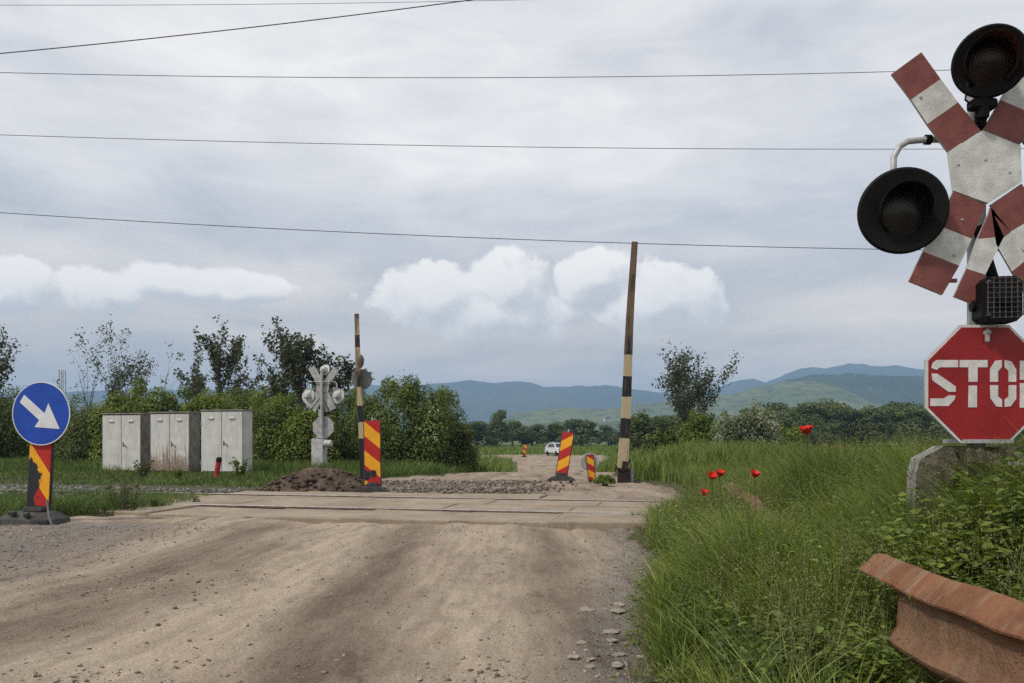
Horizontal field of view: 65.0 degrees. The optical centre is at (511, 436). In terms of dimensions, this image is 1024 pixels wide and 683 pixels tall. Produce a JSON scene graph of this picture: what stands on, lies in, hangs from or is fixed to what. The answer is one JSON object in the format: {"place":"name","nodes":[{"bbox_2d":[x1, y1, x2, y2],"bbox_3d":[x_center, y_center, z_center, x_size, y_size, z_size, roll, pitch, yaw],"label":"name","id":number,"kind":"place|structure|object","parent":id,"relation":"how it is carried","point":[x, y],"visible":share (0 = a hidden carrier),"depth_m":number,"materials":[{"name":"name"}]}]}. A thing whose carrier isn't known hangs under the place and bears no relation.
{"place":"outdoors","nodes":[
{"label":"outdoors","id":0,"kind":"place"},
{"bbox_2d":[0,485,213,516],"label":"verge grass","id":1,"kind":"structure","parent":0,"point":[74,505],"depth_m":11.07,"materials":[{"name":"green plant"}]},
{"bbox_2d":[0,0,470,53],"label":"overhead wire","id":2,"kind":"object","parent":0,"point":[236,28],"visible":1,"depth_m":15.99,"materials":[{"name":"black metal"}]},
{"bbox_2d":[0,455,491,487],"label":"hedge foot grass","id":3,"kind":"structure","parent":0,"point":[259,472],"depth_m":21.04,"materials":[{"name":"green plant"}]},
{"bbox_2d":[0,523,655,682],"bbox_3d":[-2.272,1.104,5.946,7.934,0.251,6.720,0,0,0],"label":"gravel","id":4,"kind":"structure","parent":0,"point":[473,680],"depth_m":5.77,"materials":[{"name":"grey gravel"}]},
{"bbox_2d":[0,455,685,682],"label":"dirt road","id":5,"kind":"structure","parent":0,"point":[95,627],"depth_m":5.51,"materials":[{"name":"brown soil"}]},
{"bbox_2d":[0,382,70,525],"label":"arrow sign","id":6,"kind":"object","parent":5,"relation":"on","point":[41,414],"visible":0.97,"depth_m":9.45,"materials":[{"name":"metal"}]},
{"bbox_2d":[351,314,371,478],"bbox_3d":[-3.168,-0.606,17.033,0.484,3.983,0.413,0,0,0],"label":"barrier arm","id":7,"kind":"object","parent":5,"relation":"on","point":[361,379],"visible":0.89,"depth_m":16.96},
{"bbox_2d":[355,417,389,492],"bbox_3d":[-2.510,0.321,14.497,0.620,1.362,0.346,0,0,-4],"label":"striped beacon","id":8,"kind":"object","parent":5,"relation":"on","point":[372,454],"visible":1,"depth_m":14.48,"materials":[{"name":"plastic"}]},
{"bbox_2d":[369,478,578,494],"bbox_3d":[-1.041,0.975,16.300,4.770,0.134,4.664,0,0,0],"label":"rubble","id":9,"kind":"object","parent":5,"relation":"on","point":[488,486],"visible":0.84,"depth_m":15.54,"materials":[{"name":"gravel"}]},
{"bbox_2d":[545,443,559,455],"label":"parked car","id":10,"kind":"object","parent":5,"relation":"on","point":[552,447],"visible":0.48,"depth_m":83.51,"materials":[{"name":"white metal"}]},
{"bbox_2d":[547,429,574,480],"bbox_3d":[1.079,0.399,17.597,0.620,1.126,0.346,0,0,4],"label":"striped beacon","id":11,"kind":"object","parent":5,"relation":"on","point":[564,456],"visible":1,"depth_m":17.62,"materials":[{"name":"plastic"}]},
{"bbox_2d":[581,452,598,482],"bbox_3d":[1.768,0.696,18.241,0.420,0.708,0.132,0,0,-3],"label":"striped beacon","id":12,"kind":"object","parent":5,"relation":"on","point":[589,462],"visible":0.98,"depth_m":18.18,"materials":[{"name":"plastic"}]},
{"bbox_2d":[592,474,615,485],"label":"bush","id":13,"kind":"object","parent":5,"relation":"on","point":[605,480],"visible":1,"depth_m":16.82,"materials":[{"name":"green plant"}]},
{"bbox_2d":[193,0,502,4],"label":"overhead wire","id":14,"kind":"object","parent":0,"point":[337,3],"visible":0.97,"depth_m":29.99,"materials":[{"name":"black metal"}]},
{"bbox_2d":[84,491,663,529],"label":"crossing pavement","id":15,"kind":"structure","parent":0,"point":[569,521],"depth_m":10.85,"materials":[{"name":"concrete"}]},
{"bbox_2d":[0,363,923,430],"bbox_3d":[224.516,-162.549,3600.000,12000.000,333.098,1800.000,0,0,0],"label":"mountains","id":16,"kind":"structure","parent":0,"point":[481,401],"depth_m":3257.01,"materials":[{"name":"blue"}]},
{"bbox_2d":[0,70,944,77],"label":"overhead wire","id":17,"kind":"object","parent":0,"point":[452,77],"visible":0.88,"depth_m":27.99,"materials":[{"name":"black metal"}]},
{"bbox_2d":[0,212,997,250],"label":"overhead wire","id":18,"kind":"object","parent":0,"point":[436,236],"visible":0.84,"depth_m":27.99,"materials":[{"name":"black metal"}]},
{"bbox_2d":[0,439,1021,682],"bbox_3d":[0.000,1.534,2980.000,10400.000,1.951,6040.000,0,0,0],"label":"ground","id":19,"kind":"structure","parent":0,"point":[634,644],"depth_m":16.32,"materials":[{"name":"brown soil"}]},
{"bbox_2d":[0,324,27,407],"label":"tree","id":20,"kind":"object","parent":19,"relation":"on","point":[4,364],"visible":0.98,"depth_m":32.07,"materials":[{"name":"green plant"}]},
{"bbox_2d":[0,384,29,459],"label":"bush","id":21,"kind":"object","parent":19,"relation":"on","point":[6,433],"visible":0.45,"depth_m":29.78,"materials":[{"name":"green plant"}]},
{"bbox_2d":[0,392,97,459],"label":"bush","id":22,"kind":"object","parent":19,"relation":"on","point":[24,447],"visible":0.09,"depth_m":30.45,"materials":[{"name":"green plant"}]},
{"bbox_2d":[54,402,106,462],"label":"bush","id":23,"kind":"object","parent":19,"relation":"on","point":[77,444],"visible":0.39,"depth_m":27.39,"materials":[{"name":"green plant"}]},
{"bbox_2d":[55,344,114,417],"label":"tree","id":24,"kind":"object","parent":19,"relation":"on","point":[87,387],"visible":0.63,"depth_m":49.73,"materials":[{"name":"green plant"}]},
{"bbox_2d":[71,314,157,403],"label":"tree","id":25,"kind":"object","parent":19,"relation":"on","point":[117,380],"visible":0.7,"depth_m":47.58,"materials":[{"name":"green plant"}]},
{"bbox_2d":[103,484,130,507],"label":"weed plant","id":26,"kind":"object","parent":19,"relation":"on","point":[108,497],"visible":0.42,"depth_m":11.02,"materials":[{"name":"green plant"}]},
{"bbox_2d":[105,468,142,510],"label":"weed plant","id":27,"kind":"object","parent":19,"relation":"on","point":[128,497],"visible":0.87,"depth_m":10.63,"materials":[{"name":"green plant"}]},
{"bbox_2d":[101,413,150,471],"bbox_3d":[-10.848,0.206,22.652,1.310,1.726,0.532,0,0,13],"label":"relay cabinet","id":28,"kind":"object","parent":19,"relation":"on","point":[126,439],"visible":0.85,"depth_m":22.44,"materials":[{"name":"paint"}]},
{"bbox_2d":[0,484,251,499],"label":"ballast","id":29,"kind":"structure","parent":19,"relation":"on","point":[206,490],"depth_m":15.00,"materials":[{"name":"gravel"}]},
{"bbox_2d":[83,377,177,461],"bbox_3d":[-12.772,-0.479,27.498,3.318,3.096,2.681,0,0,-30],"label":"bush","id":30,"kind":"object","parent":19,"relation":"on","point":[150,403],"visible":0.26,"depth_m":27.20,"materials":[{"name":"green plant"}]},
{"bbox_2d":[132,459,153,477],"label":"weed plant","id":31,"kind":"object","parent":19,"relation":"on","point":[141,471],"visible":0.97,"depth_m":19.61,"materials":[{"name":"green plant"}]},
{"bbox_2d":[134,341,184,398],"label":"tree","id":32,"kind":"object","parent":19,"relation":"on","point":[162,381],"visible":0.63,"depth_m":50.69,"materials":[{"name":"green plant"}]},
{"bbox_2d":[149,412,200,472],"bbox_3d":[-9.246,0.188,22.056,1.276,1.729,0.532,0,0,13],"label":"relay cabinet","id":33,"kind":"object","parent":19,"relation":"on","point":[175,439],"visible":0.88,"depth_m":21.84,"materials":[{"name":"paint"}]},
{"bbox_2d":[173,339,210,403],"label":"tree","id":34,"kind":"object","parent":19,"relation":"on","point":[196,386],"visible":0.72,"depth_m":50.80,"materials":[{"name":"green plant"}]},
{"bbox_2d":[161,385,235,459],"bbox_3d":[-11.206,-0.378,28.031,3.432,2.897,2.713,0,0,0],"label":"bush","id":35,"kind":"object","parent":19,"relation":"on","point":[201,402],"visible":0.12,"depth_m":27.71,"materials":[{"name":"green plant"}]},
{"bbox_2d":[214,457,221,476],"bbox_3d":[-6.803,0.705,18.600,0.136,0.475,0.136,9,0,0],"label":"bollard","id":36,"kind":"object","parent":19,"relation":"on","point":[217,466],"visible":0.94,"depth_m":18.55,"materials":[{"name":"red paint"}]},
{"bbox_2d":[193,315,258,404],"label":"tree","id":37,"kind":"object","parent":19,"relation":"on","point":[220,362],"visible":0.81,"depth_m":49.15,"materials":[{"name":"green plant"}]},
{"bbox_2d":[199,409,253,473],"bbox_3d":[-7.617,0.160,21.453,1.303,1.751,0.532,0,0,13],"label":"relay cabinet","id":38,"kind":"object","parent":19,"relation":"on","point":[226,435],"visible":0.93,"depth_m":21.25,"materials":[{"name":"paint"}]},
{"bbox_2d":[228,456,250,477],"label":"weed plant","id":39,"kind":"object","parent":19,"relation":"on","point":[236,465],"visible":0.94,"depth_m":19.36,"materials":[{"name":"green plant"}]},
{"bbox_2d":[200,383,286,454],"bbox_3d":[-10.009,-0.454,29.397,3.673,3.044,2.637,0,0,0],"label":"bush","id":40,"kind":"object","parent":19,"relation":"on","point":[243,404],"visible":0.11,"depth_m":29.36,"materials":[{"name":"green plant"}]},
{"bbox_2d":[232,353,290,406],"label":"tree","id":41,"kind":"object","parent":19,"relation":"on","point":[261,378],"visible":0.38,"depth_m":51.06,"materials":[{"name":"green plant"}]},
{"bbox_2d":[230,384,297,416],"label":"tree","id":42,"kind":"object","parent":19,"relation":"on","point":[262,387],"visible":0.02,"depth_m":68.32,"materials":[{"name":"green plant"}]},
{"bbox_2d":[249,387,312,461],"bbox_3d":[-7.422,-0.257,26.117,2.792,2.658,2.220,0,0,0],"label":"bush","id":43,"kind":"object","parent":19,"relation":"on","point":[262,432],"visible":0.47,"depth_m":25.57,"materials":[{"name":"green plant"}]},
{"bbox_2d":[253,316,336,412],"bbox_3d":[-9.942,-2.323,37.967,3.431,6.904,3.932,0,0,0],"label":"tree","id":44,"kind":"object","parent":19,"relation":"on","point":[275,382],"visible":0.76,"depth_m":37.41,"materials":[{"name":"green plant"}]},
{"bbox_2d":[267,405,343,463],"bbox_3d":[-6.518,0.007,25.445,2.348,2.136,1.655,0,0,-17],"label":"bush","id":45,"kind":"object","parent":19,"relation":"on","point":[296,444],"visible":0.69,"depth_m":25.10,"materials":[{"name":"green plant"}]},
{"bbox_2d":[255,467,364,491],"bbox_3d":[-3.680,0.858,15.511,2.525,0.550,1.621,0,0,0],"label":"soil heap","id":46,"kind":"object","parent":19,"relation":"on","point":[318,479],"visible":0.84,"depth_m":15.08,"materials":[{"name":"brown soil"}]},
{"bbox_2d":[261,325,375,409],"bbox_3d":[-9.009,-2.029,37.723,5.398,6.383,2.318,0,0,0],"label":"tree","id":47,"kind":"object","parent":19,"relation":"on","point":[347,367],"visible":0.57,"depth_m":37.58,"materials":[{"name":"green plant"}]},
{"bbox_2d":[302,364,344,466],"bbox_3d":[-5.415,-0.512,22.996,1.315,3.136,0.592,0,0,8],"label":"crossing signal","id":48,"kind":"object","parent":19,"relation":"on","point":[323,425],"visible":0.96,"depth_m":22.97,"materials":[{"name":"grey paint"}]},
{"bbox_2d":[0,489,670,501],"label":"railway rail","id":49,"kind":"object","parent":19,"relation":"on","point":[409,497],"visible":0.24,"depth_m":13.03,"materials":[{"name":"metal"}]},
{"bbox_2d":[297,384,387,459],"bbox_3d":[-5.882,-0.457,27.991,3.734,3.050,2.843,0,0,0],"label":"bush","id":50,"kind":"object","parent":19,"relation":"on","point":[344,438],"visible":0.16,"depth_m":27.73,"materials":[{"name":"green plant"}]},
{"bbox_2d":[340,369,460,467],"bbox_3d":[-3.504,-0.543,26.018,4.008,3.239,2.888,0,0,0],"label":"bush","id":51,"kind":"object","parent":19,"relation":"on","point":[410,398],"visible":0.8,"depth_m":25.59,"materials":[{"name":"green plant"}]},
{"bbox_2d":[169,503,646,513],"bbox_3d":[-10.217,1.050,12.866,100.000,0.160,0.130,0,0,13],"label":"railway rail","id":52,"kind":"object","parent":19,"relation":"on","point":[350,508],"visible":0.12,"depth_m":10.98,"materials":[{"name":"metal"}]},
{"bbox_2d":[409,385,480,470],"bbox_3d":[-2.443,-0.306,27.518,3.032,3.036,1.898,0,0,12],"label":"bush","id":53,"kind":"object","parent":19,"relation":"on","point":[448,396],"visible":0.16,"depth_m":27.30,"materials":[{"name":"green plant"}]},
{"bbox_2d":[439,420,480,470],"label":"bush","id":54,"kind":"object","parent":19,"relation":"on","point":[464,442],"visible":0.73,"depth_m":26.86,"materials":[{"name":"green plant"}]},
{"bbox_2d":[466,421,502,446],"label":"tree","id":55,"kind":"object","parent":19,"relation":"on","point":[478,427],"visible":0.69,"depth_m":139.01,"materials":[{"name":"green plant"}]},
{"bbox_2d":[484,409,513,445],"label":"tree","id":56,"kind":"object","parent":19,"relation":"on","point":[498,425],"visible":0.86,"depth_m":149.04,"materials":[{"name":"green plant"}]},
{"bbox_2d":[498,419,534,444],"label":"tree","id":57,"kind":"object","parent":19,"relation":"on","point":[517,430],"visible":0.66,"depth_m":158.72,"materials":[{"name":"green plant"}]},
{"bbox_2d":[519,424,551,444],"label":"tree","id":58,"kind":"object","parent":19,"relation":"on","point":[538,435],"visible":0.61,"depth_m":163.91,"materials":[{"name":"green plant"}]},
{"bbox_2d":[540,422,568,442],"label":"tree","id":59,"kind":"object","parent":19,"relation":"on","point":[554,430],"visible":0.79,"depth_m":163.51,"materials":[{"name":"green plant"}]},
{"bbox_2d":[555,418,602,446],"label":"tree","id":60,"kind":"object","parent":19,"relation":"on","point":[583,431],"visible":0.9,"depth_m":148.70,"materials":[{"name":"green plant"}]},
{"bbox_2d":[470,503,736,682],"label":"trampled straw","id":61,"kind":"object","parent":19,"relation":"on","point":[647,616],"visible":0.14,"depth_m":4.18,"materials":[{"name":"beige plant"}]},
{"bbox_2d":[592,424,618,445],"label":"tree","id":62,"kind":"object","parent":19,"relation":"on","point":[607,435],"visible":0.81,"depth_m":168.72,"materials":[{"name":"green plant"}]},
{"bbox_2d":[616,241,637,482],"bbox_3d":[2.580,-1.557,18.150,0.524,5.699,0.400,0,0,0],"label":"barrier arm","id":63,"kind":"object","parent":19,"relation":"on","point":[625,474],"visible":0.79,"depth_m":18.14},
{"bbox_2d":[333,444,927,471],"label":"field grass","id":64,"kind":"structure","parent":19,"relation":"on","point":[499,464],"depth_m":91.27,"materials":[{"name":"green plant"}]},
{"bbox_2d":[616,406,676,453],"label":"bush","id":65,"kind":"object","parent":19,"relation":"on","point":[640,425],"visible":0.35,"depth_m":61.50,"materials":[{"name":"green plant"}]},
{"bbox_2d":[610,515,708,682],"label":"edge weeds","id":66,"kind":"object","parent":19,"relation":"on","point":[641,660],"visible":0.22,"depth_m":4.58,"materials":[{"name":"green plant"}]},
{"bbox_2d":[641,429,679,454],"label":"bush","id":67,"kind":"object","parent":19,"relation":"on","point":[669,436],"visible":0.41,"depth_m":22.84,"materials":[{"name":"green plant"}]},
{"bbox_2d":[647,415,682,431],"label":"tree","id":68,"kind":"object","parent":19,"relation":"on","point":[671,417],"visible":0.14,"depth_m":118.80,"materials":[{"name":"green plant"}]},
{"bbox_2d":[651,339,743,430],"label":"tree","id":69,"kind":"object","parent":19,"relation":"on","point":[678,380],"visible":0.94,"depth_m":57.23,"materials":[{"name":"green plant"}]},
{"bbox_2d":[674,406,740,443],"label":"bush","id":70,"kind":"object","parent":19,"relation":"on","point":[698,426],"visible":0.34,"depth_m":26.73,"materials":[{"name":"green plant"}]},
{"bbox_2d":[709,398,783,446],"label":"bush","id":71,"kind":"object","parent":19,"relation":"on","point":[752,426],"visible":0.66,"depth_m":22.62,"materials":[{"name":"green plant"}]},
{"bbox_2d":[667,576,872,682],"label":"leafy weeds","id":72,"kind":"object","parent":19,"relation":"on","point":[775,647],"visible":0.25,"depth_m":3.37,"materials":[{"name":"green plant"}]},
{"bbox_2d":[722,483,826,565],"bbox_3d":[2.222,0.955,7.199,0.287,0.791,6.511,0,0,10],"label":"guardrail","id":73,"kind":"object","parent":19,"relation":"on","point":[754,496],"visible":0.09,"depth_m":7.73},
{"bbox_2d":[759,402,792,412],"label":"tree","id":74,"kind":"object","parent":19,"relation":"on","point":[779,406],"visible":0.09,"depth_m":137.01,"materials":[{"name":"green plant"}]},
{"bbox_2d":[657,487,897,563],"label":"leafy weeds","id":75,"kind":"object","parent":19,"relation":"on","point":[676,514],"visible":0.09,"depth_m":6.60,"materials":[{"name":"green plant"}]},
{"bbox_2d":[766,415,802,438],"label":"bush","id":76,"kind":"object","parent":19,"relation":"on","point":[784,420],"visible":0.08,"depth_m":69.48,"materials":[{"name":"green plant"}]},
{"bbox_2d":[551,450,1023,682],"bbox_3d":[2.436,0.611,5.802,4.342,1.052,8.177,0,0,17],"label":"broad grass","id":77,"kind":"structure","parent":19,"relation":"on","point":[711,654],"depth_m":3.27,"materials":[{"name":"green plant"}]},
{"bbox_2d":[775,423,815,450],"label":"bush","id":78,"kind":"object","parent":19,"relation":"on","point":[797,433],"visible":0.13,"depth_m":23.74,"materials":[{"name":"green plant"}]},
{"bbox_2d":[776,409,822,442],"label":"tree","id":79,"kind":"object","parent":19,"relation":"on","point":[785,413],"visible":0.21,"depth_m":121.16,"materials":[{"name":"green plant"}]},
{"bbox_2d":[786,407,818,438],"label":"tree","id":80,"kind":"object","parent":19,"relation":"on","point":[798,414],"visible":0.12,"depth_m":131.35,"materials":[{"name":"green plant"}]},
{"bbox_2d":[799,425,812,526],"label":"poppy","id":81,"kind":"object","parent":19,"relation":"on","point":[806,429],"visible":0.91,"depth_m":5.00,"materials":[{"name":"red plant"}]},
{"bbox_2d":[599,419,1023,682],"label":"tall grass","id":82,"kind":"structure","parent":19,"relation":"on","point":[659,581],"depth_m":4.29,"materials":[{"name":"green plant"}]},
{"bbox_2d":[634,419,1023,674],"bbox_3d":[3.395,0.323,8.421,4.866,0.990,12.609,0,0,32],"label":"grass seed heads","id":83,"kind":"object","parent":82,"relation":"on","point":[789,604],"depth_m":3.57,"materials":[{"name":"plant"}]},
{"bbox_2d":[696,587,934,682],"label":"dock leaves","id":84,"kind":"object","parent":19,"relation":"on","point":[881,661],"visible":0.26,"depth_m":3.04,"materials":[{"name":"green plant"}]},
{"bbox_2d":[794,402,839,445],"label":"tree","id":85,"kind":"object","parent":19,"relation":"on","point":[828,409],"visible":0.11,"depth_m":132.99,"materials":[{"name":"green plant"}]},
{"bbox_2d":[697,620,943,682],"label":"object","id":86,"kind":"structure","parent":19,"relation":"on","point":[819,668],"depth_m":2.98,"materials":[{"name":"green plant"}]},
{"bbox_2d":[795,402,847,445],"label":"tree","id":87,"kind":"object","parent":19,"relation":"on","point":[807,407],"visible":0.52,"depth_m":130.52,"materials":[{"name":"green plant"}]},
{"bbox_2d":[814,398,849,446],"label":"tree","id":88,"kind":"object","parent":19,"relation":"on","point":[832,403],"visible":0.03,"depth_m":138.42,"materials":[{"name":"green plant"}]},
{"bbox_2d":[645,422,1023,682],"bbox_3d":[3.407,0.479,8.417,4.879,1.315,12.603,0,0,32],"label":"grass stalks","id":89,"kind":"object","parent":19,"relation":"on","point":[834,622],"depth_m":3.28,"materials":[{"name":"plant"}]},
{"bbox_2d":[822,407,879,446],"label":"tree","id":90,"kind":"object","parent":19,"relation":"on","point":[843,415],"visible":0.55,"depth_m":130.47,"materials":[{"name":"green plant"}]},
{"bbox_2d":[797,611,923,682],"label":"rail end weeds","id":91,"kind":"object","parent":19,"relation":"on","point":[875,648],"visible":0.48,"depth_m":2.86,"materials":[{"name":"green plant"}]},
{"bbox_2d":[848,405,885,446],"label":"tree","id":92,"kind":"object","parent":19,"relation":"on","point":[862,426],"visible":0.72,"depth_m":129.16,"materials":[{"name":"green plant"}]},
{"bbox_2d":[844,406,901,445],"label":"tree","id":93,"kind":"object","parent":19,"relation":"on","point":[887,414],"visible":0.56,"depth_m":128.88,"materials":[{"name":"green plant"}]},
{"bbox_2d":[747,460,1023,655],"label":"foundation grass","id":94,"kind":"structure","parent":19,"relation":"on","point":[923,558],"depth_m":3.52,"materials":[{"name":"green plant"}]},
{"bbox_2d":[877,407,911,445],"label":"tree","id":95,"kind":"object","parent":19,"relation":"on","point":[900,413],"visible":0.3,"depth_m":129.81,"materials":[{"name":"green plant"}]},
{"bbox_2d":[881,401,923,442],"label":"tree","id":96,"kind":"object","parent":19,"relation":"on","point":[898,404],"visible":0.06,"depth_m":139.86,"materials":[{"name":"green plant"}]},
{"bbox_2d":[803,479,1023,663],"bbox_3d":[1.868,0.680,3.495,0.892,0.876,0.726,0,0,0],"label":"leafy weeds","id":97,"kind":"object","parent":19,"relation":"on","point":[964,555],"visible":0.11,"depth_m":3.34,"materials":[{"name":"green plant"}]},
{"bbox_2d":[889,405,947,445],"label":"tree","id":98,"kind":"object","parent":19,"relation":"on","point":[915,413],"visible":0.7,"depth_m":120.75,"materials":[{"name":"green plant"}]},
{"bbox_2d":[821,502,1023,600],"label":"nettles","id":99,"kind":"object","parent":19,"relation":"on","point":[1018,585],"visible":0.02,"depth_m":3.17,"materials":[{"name":"green plant"}]},
{"bbox_2d":[841,447,1023,592],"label":"nettle stand","id":100,"kind":"object","parent":19,"relation":"on","point":[944,527],"visible":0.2,"depth_m":3.55,"materials":[{"name":"green plant"}]},
{"bbox_2d":[857,23,1023,527],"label":"crossing signal","id":101,"kind":"object","parent":19,"relation":"on","point":[974,375],"visible":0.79,"depth_m":4.17,"materials":[{"name":"grey paint"}]},
{"bbox_2d":[859,553,1023,682],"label":"guard rail","id":102,"kind":"object","parent":19,"relation":"on","point":[974,629],"visible":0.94,"depth_m":2.51,"materials":[{"name":"brown metal"}]},
{"bbox_2d":[0,134,1023,148],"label":"overhead wire","id":103,"kind":"object","parent":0,"point":[383,144],"visible":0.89,"depth_m":27.99,"materials":[{"name":"black metal"}]},
{"bbox_2d":[0,0,1023,393],"label":"sky","id":104,"kind":"structure","parent":0,"point":[799,159],"materials":[{"name":"grey"}]},
{"bbox_2d":[398,415,736,438],"bbox_3d":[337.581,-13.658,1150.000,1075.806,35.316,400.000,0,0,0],"label":"hills","id":105,"kind":"structure","parent":0,"point":[614,424],"depth_m":1082.23,"materials":[{"name":"green plant"}]},
{"bbox_2d":[399,381,881,433],"bbox_3d":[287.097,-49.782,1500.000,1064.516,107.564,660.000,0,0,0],"label":"hills","id":106,"kind":"structure","parent":0,"point":[792,394],"depth_m":1363.12,"materials":[{"name":"green plant"}]},
{"bbox_2d":[596,436,840,491],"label":"meadow grass","id":107,"kind":"structure","parent":0,"point":[662,464],"depth_m":17.81,"materials":[{"name":"green plant"}]},
{"bbox_2d":[785,373,923,407],"bbox_3d":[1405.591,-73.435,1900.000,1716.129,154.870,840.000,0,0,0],"label":"hills","id":108,"kind":"structure","parent":0,"point":[881,389],"depth_m":1739.90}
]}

